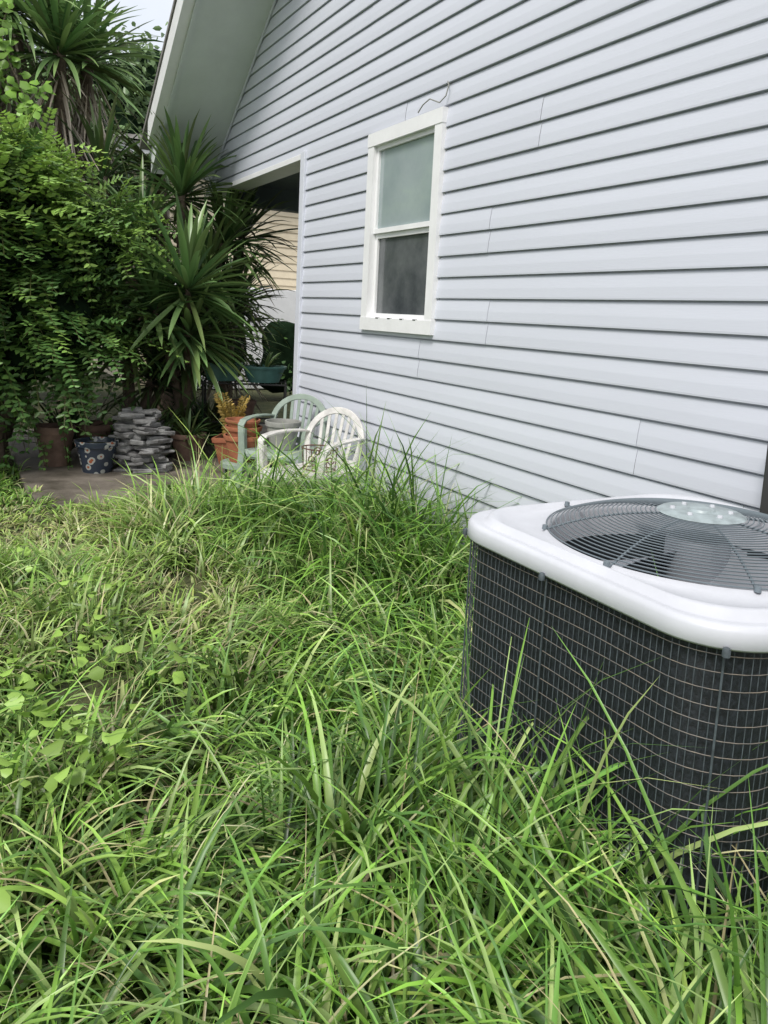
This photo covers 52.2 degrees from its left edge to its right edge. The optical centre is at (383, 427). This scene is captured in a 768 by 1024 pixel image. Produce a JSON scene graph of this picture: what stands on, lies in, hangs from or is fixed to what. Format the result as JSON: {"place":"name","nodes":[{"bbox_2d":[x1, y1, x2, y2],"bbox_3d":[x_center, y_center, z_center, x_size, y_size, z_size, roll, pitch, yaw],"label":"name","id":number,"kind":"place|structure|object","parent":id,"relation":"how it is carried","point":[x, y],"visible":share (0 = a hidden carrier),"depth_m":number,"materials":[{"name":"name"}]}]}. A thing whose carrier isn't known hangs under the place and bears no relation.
{"place":"outdoors","nodes":[
{"label":"outdoors","id":0,"kind":"place"},
{"bbox_2d":[3,0,173,61],"label":"sky","id":1,"kind":"structure","parent":0,"point":[159,10],"materials":[{"name":"white"}]},
{"bbox_2d":[113,138,150,155],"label":"fascia","id":2,"kind":"structure","parent":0,"point":[146,152],"depth_m":13.61,"materials":[{"name":"white plastic"}]},
{"bbox_2d":[113,128,142,138],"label":"roof","id":3,"kind":"structure","parent":2,"relation":"on","point":[132,136],"depth_m":13.69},
{"bbox_2d":[139,0,176,150],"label":"roof deck","id":4,"kind":"structure","parent":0,"point":[142,145],"depth_m":7.87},
{"bbox_2d":[148,0,194,145],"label":"rake drip","id":5,"kind":"object","parent":4,"relation":"attached to","point":[175,40],"visible":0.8,"depth_m":7.49,"materials":[{"name":"white plastic"}]},
{"bbox_2d":[151,0,199,172],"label":"rake board","id":6,"kind":"object","parent":4,"relation":"attached to","point":[180,64],"visible":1,"depth_m":7.57,"materials":[{"name":"paint"}]},
{"bbox_2d":[155,0,273,176],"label":"soffit","id":7,"kind":"structure","parent":4,"relation":"attached to","point":[224,39],"depth_m":7.59,"materials":[{"name":"paint"}]},
{"bbox_2d":[206,0,276,196],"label":"rake trim","id":8,"kind":"structure","parent":7,"relation":"attached to","point":[251,67],"depth_m":7.80,"materials":[{"name":"white wood"}]},
{"bbox_2d":[238,186,298,213],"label":"porch beam rear","id":9,"kind":"structure","parent":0,"point":[264,194],"depth_m":9.30,"materials":[{"name":"black wood"}]},
{"bbox_2d":[261,172,299,190],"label":"porch ceiling","id":10,"kind":"structure","parent":0,"point":[291,182],"depth_m":8.90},
{"bbox_2d":[301,444,337,472],"bbox_3d":[-0.455,0.214,5.508,0.268,0.160,0.228,7,9,26],"label":"wrought iron basket","id":11,"kind":"object","parent":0,"point":[312,465],"visible":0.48,"depth_m":5.49,"materials":[{"name":"metal"}]},
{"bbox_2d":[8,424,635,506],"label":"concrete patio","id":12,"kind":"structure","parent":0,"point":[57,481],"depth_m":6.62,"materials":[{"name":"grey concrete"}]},
{"bbox_2d":[34,423,75,466],"bbox_3d":[-2.939,0.154,7.006,0.350,0.360,0.350,-2,9,-29],"label":"brown pot","id":13,"kind":"object","parent":12,"relation":"on","point":[57,451],"visible":0.8,"depth_m":6.90,"materials":[{"name":"ceramic"}]},
{"bbox_2d":[11,396,116,448],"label":"strap leaf plant","id":14,"kind":"object","parent":12,"relation":"on","point":[74,416],"visible":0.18,"depth_m":7.37,"materials":[{"name":"green plant"}]},
{"bbox_2d":[75,420,112,437],"bbox_3d":[-2.758,0.115,7.445,0.350,0.330,0.350,-2,9,-29],"label":"brown flower pot","id":15,"kind":"object","parent":12,"relation":"on","point":[97,428],"visible":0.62,"depth_m":7.31,"materials":[{"name":"ceramic"}]},
{"bbox_2d":[72,400,118,446],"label":"strap leaf plant","id":16,"kind":"object","parent":12,"relation":"on","point":[101,420],"visible":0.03,"depth_m":7.65,"materials":[{"name":"green plant"}]},
{"bbox_2d":[74,436,118,473],"bbox_3d":[-2.502,0.241,6.834,0.371,0.280,0.371,-2,9,-29],"label":"talavera flower pot","id":17,"kind":"object","parent":12,"relation":"on","point":[97,454],"visible":1,"depth_m":6.72,"materials":[{"name":"ceramic"}]},
{"bbox_2d":[91,394,185,454],"bbox_3d":[-2.301,-0.044,7.536,0.957,0.664,1.112,1,8,-14],"label":"strap leaf plant","id":18,"kind":"object","parent":12,"relation":"on","point":[162,413],"visible":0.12,"depth_m":7.47,"materials":[{"name":"green plant"}]},
{"bbox_2d":[108,407,174,473],"bbox_3d":[-2.130,0.110,6.965,0.550,0.552,0.463,4,8,9],"label":"stacked stone pile","id":19,"kind":"object","parent":12,"relation":"on","point":[140,433],"visible":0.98,"depth_m":6.85,"materials":[{"name":"stone"}]},
{"bbox_2d":[107,389,185,447],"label":"strap leaf plant","id":20,"kind":"object","parent":12,"relation":"on","point":[148,403],"visible":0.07,"depth_m":7.89,"materials":[{"name":"green plant"}]},
{"bbox_2d":[55,205,259,433],"bbox_3d":[-2.445,-0.828,8.050,2.456,3.056,1.810,-2,9,-29],"label":"yucca plant","id":21,"kind":"object","parent":12,"relation":"on","point":[152,352],"visible":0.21,"depth_m":7.90,"materials":[{"name":"green plant"}]},
{"bbox_2d":[117,405,201,458],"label":"strap leaf plant","id":22,"kind":"object","parent":12,"relation":"on","point":[176,414],"visible":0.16,"depth_m":7.83,"materials":[{"name":"green plant"}]},
{"bbox_2d":[159,420,172,444],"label":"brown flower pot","id":23,"kind":"object","parent":12,"relation":"on","point":[162,421],"visible":0.1,"depth_m":7.88,"materials":[{"name":"brown ceramic"}]},
{"bbox_2d":[92,188,270,418],"bbox_3d":[-1.908,-0.931,7.533,1.828,2.546,1.970,-2,9,-29],"label":"yucca plant","id":24,"kind":"object","parent":12,"relation":"on","point":[191,300],"visible":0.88,"depth_m":7.34,"materials":[{"name":"green plant"}]},
{"bbox_2d":[84,106,283,414],"bbox_3d":[-2.226,-1.619,8.470,2.564,3.598,1.991,-2,9,-29],"label":"yucca plant","id":25,"kind":"object","parent":12,"relation":"on","point":[184,175],"visible":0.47,"depth_m":8.18,"materials":[{"name":"green plant"}]},
{"bbox_2d":[153,393,221,456],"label":"strap leaf plant","id":26,"kind":"object","parent":12,"relation":"on","point":[182,410],"visible":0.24,"depth_m":7.90,"materials":[{"name":"green plant"}]},
{"bbox_2d":[170,430,206,460],"bbox_3d":[-1.897,0.175,7.581,0.350,0.260,0.350,-2,9,-29],"label":"brown flower pot","id":27,"kind":"object","parent":12,"relation":"on","point":[181,446],"visible":0.73,"depth_m":7.46,"materials":[{"name":"ceramic"}]},
{"bbox_2d":[167,407,218,444],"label":"potted spider plant","id":28,"kind":"object","parent":27,"relation":"in","point":[187,423],"visible":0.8,"depth_m":7.58,"materials":[{"name":"green plant"}]},
{"bbox_2d":[162,399,222,447],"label":"strap leaf plant","id":29,"kind":"object","parent":12,"relation":"on","point":[216,428],"visible":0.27,"depth_m":8.02,"materials":[{"name":"green plant"}]},
{"bbox_2d":[165,388,263,447],"bbox_3d":[-1.873,-0.150,8.327,1.187,0.637,1.275,-2,9,-29],"label":"strap leaf plant","id":30,"kind":"object","parent":12,"relation":"on","point":[208,410],"visible":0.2,"depth_m":8.21,"materials":[{"name":"green plant"}]},
{"bbox_2d":[211,433,227,463],"bbox_3d":[-1.435,0.203,7.551,0.445,0.260,0.334,1,8,-12],"label":"terracotta pot","id":31,"kind":"object","parent":12,"relation":"on","point":[218,440],"visible":0.3,"depth_m":7.39,"materials":[{"name":"ceramic"}]},
{"bbox_2d":[213,392,249,434],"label":"dried fern","id":32,"kind":"object","parent":31,"relation":"on","point":[225,410],"visible":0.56,"depth_m":7.41,"materials":[{"name":"yellow plant"}]},
{"bbox_2d":[193,392,263,433],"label":"strap leaf plant","id":33,"kind":"object","parent":12,"relation":"on","point":[217,405],"visible":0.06,"depth_m":8.67,"materials":[{"name":"green plant"}]},
{"bbox_2d":[179,187,297,424],"bbox_3d":[-1.797,-1.382,9.076,2.184,3.542,2.433,-2,9,-29],"label":"yucca plant","id":34,"kind":"object","parent":12,"relation":"on","point":[248,313],"visible":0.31,"depth_m":8.96,"materials":[{"name":"green plant"}]},
{"bbox_2d":[220,458,256,488],"bbox_3d":[-1.139,0.393,6.281,0.344,0.262,0.344,-2,9,-29],"label":"plastic footstool","id":35,"kind":"object","parent":12,"relation":"on","point":[227,465],"visible":0.19,"depth_m":6.15,"materials":[{"name":"green plastic"}]},
{"bbox_2d":[223,433,259,462],"bbox_3d":[-1.127,0.157,6.247,0.309,0.210,0.309,-2,9,-29],"label":"terracotta pot","id":36,"kind":"object","parent":35,"relation":"on","point":[231,444],"visible":0.5,"depth_m":6.14,"materials":[{"name":"ceramic"}]},
{"bbox_2d":[225,424,262,436],"bbox_3d":[-1.120,0.072,6.242,0.299,0.180,0.299,-2,9,-29],"label":"terracotta pot","id":37,"kind":"object","parent":36,"relation":"on","point":[233,432],"visible":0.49,"depth_m":6.13,"materials":[{"name":"ceramic"}]},
{"bbox_2d":[225,417,260,427],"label":"terracotta pot","id":38,"kind":"object","parent":37,"relation":"on","point":[248,424],"visible":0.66,"depth_m":6.14,"materials":[{"name":"ceramic"}]},
{"bbox_2d":[201,378,286,449],"bbox_3d":[-1.475,-0.141,8.277,0.864,0.720,0.364,2,8,-9],"label":"metal plant stand","id":39,"kind":"object","parent":12,"relation":"on","point":[203,394],"visible":0.42,"depth_m":8.11,"materials":[{"name":"grey metal"}]},
{"bbox_2d":[202,361,242,380],"bbox_3d":[-1.693,-0.592,8.173,0.453,0.190,0.288,-2,9,-29],"label":"teal planter","id":40,"kind":"object","parent":39,"relation":"on","point":[219,374],"visible":0.45,"depth_m":8.08,"materials":[{"name":"ceramic"}]},
{"bbox_2d":[200,339,243,365],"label":"potted spider plant","id":41,"kind":"object","parent":40,"relation":"in","point":[227,352],"visible":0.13,"depth_m":8.14,"materials":[{"name":"green plant"}]},
{"bbox_2d":[230,399,256,416],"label":"brown flower pot","id":42,"kind":"object","parent":39,"relation":"on","point":[250,404],"visible":0.45,"depth_m":8.18,"materials":[{"name":"ceramic"}]},
{"bbox_2d":[241,365,286,382],"bbox_3d":[-1.256,-0.565,8.209,0.494,0.170,0.288,-2,9,-29],"label":"teal planter","id":43,"kind":"object","parent":39,"relation":"on","point":[264,374],"visible":0.94,"depth_m":8.11,"materials":[{"name":"ceramic"}]},
{"bbox_2d":[247,352,283,374],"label":"potted spider plant","id":44,"kind":"object","parent":43,"relation":"in","point":[256,364],"visible":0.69,"depth_m":8.19,"materials":[{"name":"green plant"}]},
{"bbox_2d":[293,151,308,463],"bbox_3d":[-0.698,-0.948,6.801,0.125,2.780,0.090,-2,9,-29],"label":"corner post","id":45,"kind":"object","parent":12,"relation":"on","point":[300,267],"visible":0.24,"depth_m":6.71,"materials":[{"name":"white wood"}]},
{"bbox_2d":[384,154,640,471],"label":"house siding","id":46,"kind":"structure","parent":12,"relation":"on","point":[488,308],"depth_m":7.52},
{"bbox_2d":[154,169,211,180],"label":"eave fascia","id":47,"kind":"structure","parent":46,"relation":"attached to","point":[161,172],"depth_m":8.64,"materials":[{"name":"white plastic"}]},
{"bbox_2d":[0,370,767,1023],"bbox_3d":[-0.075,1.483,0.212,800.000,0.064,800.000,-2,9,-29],"label":"ground","id":48,"kind":"structure","parent":0,"point":[266,402],"depth_m":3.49,"materials":[{"name":"green plant"}]},
{"bbox_2d":[0,0,77,129],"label":"tall yucca tree","id":49,"kind":"object","parent":48,"relation":"on","point":[4,38],"visible":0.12,"depth_m":8.44,"materials":[{"name":"green plant"}]},
{"bbox_2d":[0,0,55,178],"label":"climbing vine","id":50,"kind":"object","parent":49,"relation":"attached to","point":[26,87],"visible":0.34,"depth_m":7.93,"materials":[{"name":"green plant"}]},
{"bbox_2d":[4,38,120,150],"bbox_3d":[-8.882,-5.139,11.697,10.765,9.074,5.735,-2,9,-29],"label":"oak tree","id":51,"kind":"object","parent":48,"relation":"on","point":[43,80],"depth_m":12.72,"materials":[{"name":"green plant"}]},
{"bbox_2d":[0,0,164,420],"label":"tall yucca tree","id":52,"kind":"object","parent":48,"relation":"on","point":[84,41],"visible":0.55,"depth_m":8.79,"materials":[{"name":"green plant"}]},
{"bbox_2d":[5,3,168,191],"bbox_3d":[-4.987,-4.493,15.435,4.866,7.088,6.419,9,10,38],"label":"oak tree","id":53,"kind":"object","parent":48,"relation":"on","point":[149,67],"visible":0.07,"depth_m":13.95,"materials":[{"name":"green plant"}]},
{"bbox_2d":[0,105,188,476],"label":"ligustrum shrub","id":54,"kind":"object","parent":48,"relation":"on","point":[56,261],"visible":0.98,"depth_m":6.55,"materials":[{"name":"green plant"}]},
{"bbox_2d":[0,543,235,913],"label":"broadleaf weeds","id":55,"kind":"object","parent":48,"relation":"on","point":[44,711],"visible":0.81,"depth_m":2.49,"materials":[{"name":"green plant"}]},
{"bbox_2d":[91,168,145,384],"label":"side wall","id":56,"kind":"structure","parent":48,"relation":"on","point":[109,372],"depth_m":16.23,"materials":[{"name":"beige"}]},
{"bbox_2d":[129,157,298,370],"bbox_3d":[1.161,-3.087,17.396,13.200,3.900,0.020,-2,9,-29],"label":"siding","id":57,"kind":"object","parent":56,"relation":"attached to","point":[283,276],"visible":0.01,"depth_m":15.54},
{"bbox_2d":[36,87,207,420],"bbox_3d":[-3.063,-1.951,9.338,1.879,3.940,2.423,10,11,42],"label":"yucca plant","id":58,"kind":"object","parent":48,"relation":"on","point":[96,137],"visible":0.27,"depth_m":8.88,"materials":[{"name":"green plant"}]},
{"bbox_2d":[3,73,246,396],"bbox_3d":[-6.574,-2.150,9.834,10.510,5.804,3.696,-2,9,-29],"label":"background hedge","id":59,"kind":"object","parent":48,"relation":"on","point":[149,177],"visible":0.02,"depth_m":11.43,"materials":[{"name":"green plant"}]},
{"bbox_2d":[175,283,295,388],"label":"fence","id":60,"kind":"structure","parent":48,"relation":"on","point":[286,305],"depth_m":14.85,"materials":[{"name":"white plastic"}]},
{"bbox_2d":[237,308,294,394],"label":"background hedge","id":61,"kind":"object","parent":48,"relation":"on","point":[286,356],"visible":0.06,"depth_m":13.01,"materials":[{"name":"green plant"}]},
{"bbox_2d":[235,394,327,487],"bbox_3d":[-0.777,0.167,6.206,0.633,0.838,0.602,6,9,19],"label":"plastic armchair","id":62,"kind":"object","parent":48,"relation":"on","point":[242,440],"visible":0.49,"depth_m":6.29,"materials":[{"name":"green plastic"}]},
{"bbox_2d":[265,418,300,449],"bbox_3d":[-0.802,0.052,6.211,0.288,0.220,0.288,-2,9,-29],"label":"grey planter pot","id":63,"kind":"object","parent":62,"relation":"on","point":[273,424],"visible":0.88,"depth_m":6.12,"materials":[{"name":"ceramic"}]},
{"bbox_2d":[257,407,365,520],"bbox_3d":[-0.496,0.298,5.469,0.646,0.855,0.614,8,10,34],"label":"plastic armchair","id":64,"kind":"object","parent":48,"relation":"on","point":[329,412],"visible":0.6,"depth_m":5.55,"materials":[{"name":"white plastic"}]},
{"bbox_2d":[211,0,767,552],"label":"siding wall","id":65,"kind":"structure","parent":48,"relation":"on","point":[613,282],"depth_m":3.93,"materials":[{"name":"plastic"}]},
{"bbox_2d":[207,154,300,197],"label":"beam trim","id":66,"kind":"structure","parent":65,"relation":"attached to","point":[285,168],"depth_m":7.58,"materials":[{"name":"white plastic"}]},
{"bbox_2d":[359,106,449,334],"bbox_3d":[0.119,-1.321,5.208,0.074,1.358,0.976,-2,9,-29],"label":"casing","id":67,"kind":"object","parent":65,"relation":"attached to","point":[436,118],"visible":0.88,"depth_m":5.01,"materials":[{"name":"white plastic"}]},
{"bbox_2d":[372,127,434,319],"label":"sashes","id":68,"kind":"object","parent":67,"relation":"in","point":[405,230],"visible":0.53,"depth_m":5.37,"materials":[{"name":"white plastic"}]},
{"bbox_2d":[376,233,428,314],"bbox_3d":[0.134,-1.027,5.266,0.006,0.528,0.744,-2,9,-29],"label":"glass","id":69,"kind":"object","parent":68,"relation":"in","point":[402,273],"visible":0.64,"depth_m":5.27,"materials":[{"name":"clear glass"}]},
{"bbox_2d":[378,133,434,228],"bbox_3d":[0.146,-1.610,5.173,0.006,0.539,0.744,-2,9,-29],"label":"glass","id":70,"kind":"object","parent":68,"relation":"attached to","point":[405,183],"visible":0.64,"depth_m":5.16,"materials":[{"name":"glass"}]},
{"bbox_2d":[418,81,448,112],"bbox_3d":[0.294,-2.017,4.768,0.034,0.136,0.316,-3,10,-35],"label":"loose cable","id":71,"kind":"object","parent":65,"relation":"attached to","point":[435,100],"visible":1,"depth_m":4.71,"materials":[{"name":"grey plastic"}]},
{"bbox_2d":[760,446,767,513],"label":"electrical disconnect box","id":72,"kind":"object","parent":65,"relation":"attached to","point":[764,504],"visible":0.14,"depth_m":2.77,"materials":[{"name":"grey metal"}]},
{"bbox_2d":[437,494,767,984],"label":"air conditioner unit","id":73,"kind":"object","parent":48,"relation":"on","point":[588,584],"visible":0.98,"depth_m":1.84,"materials":[{"name":"paint"}]}
]}

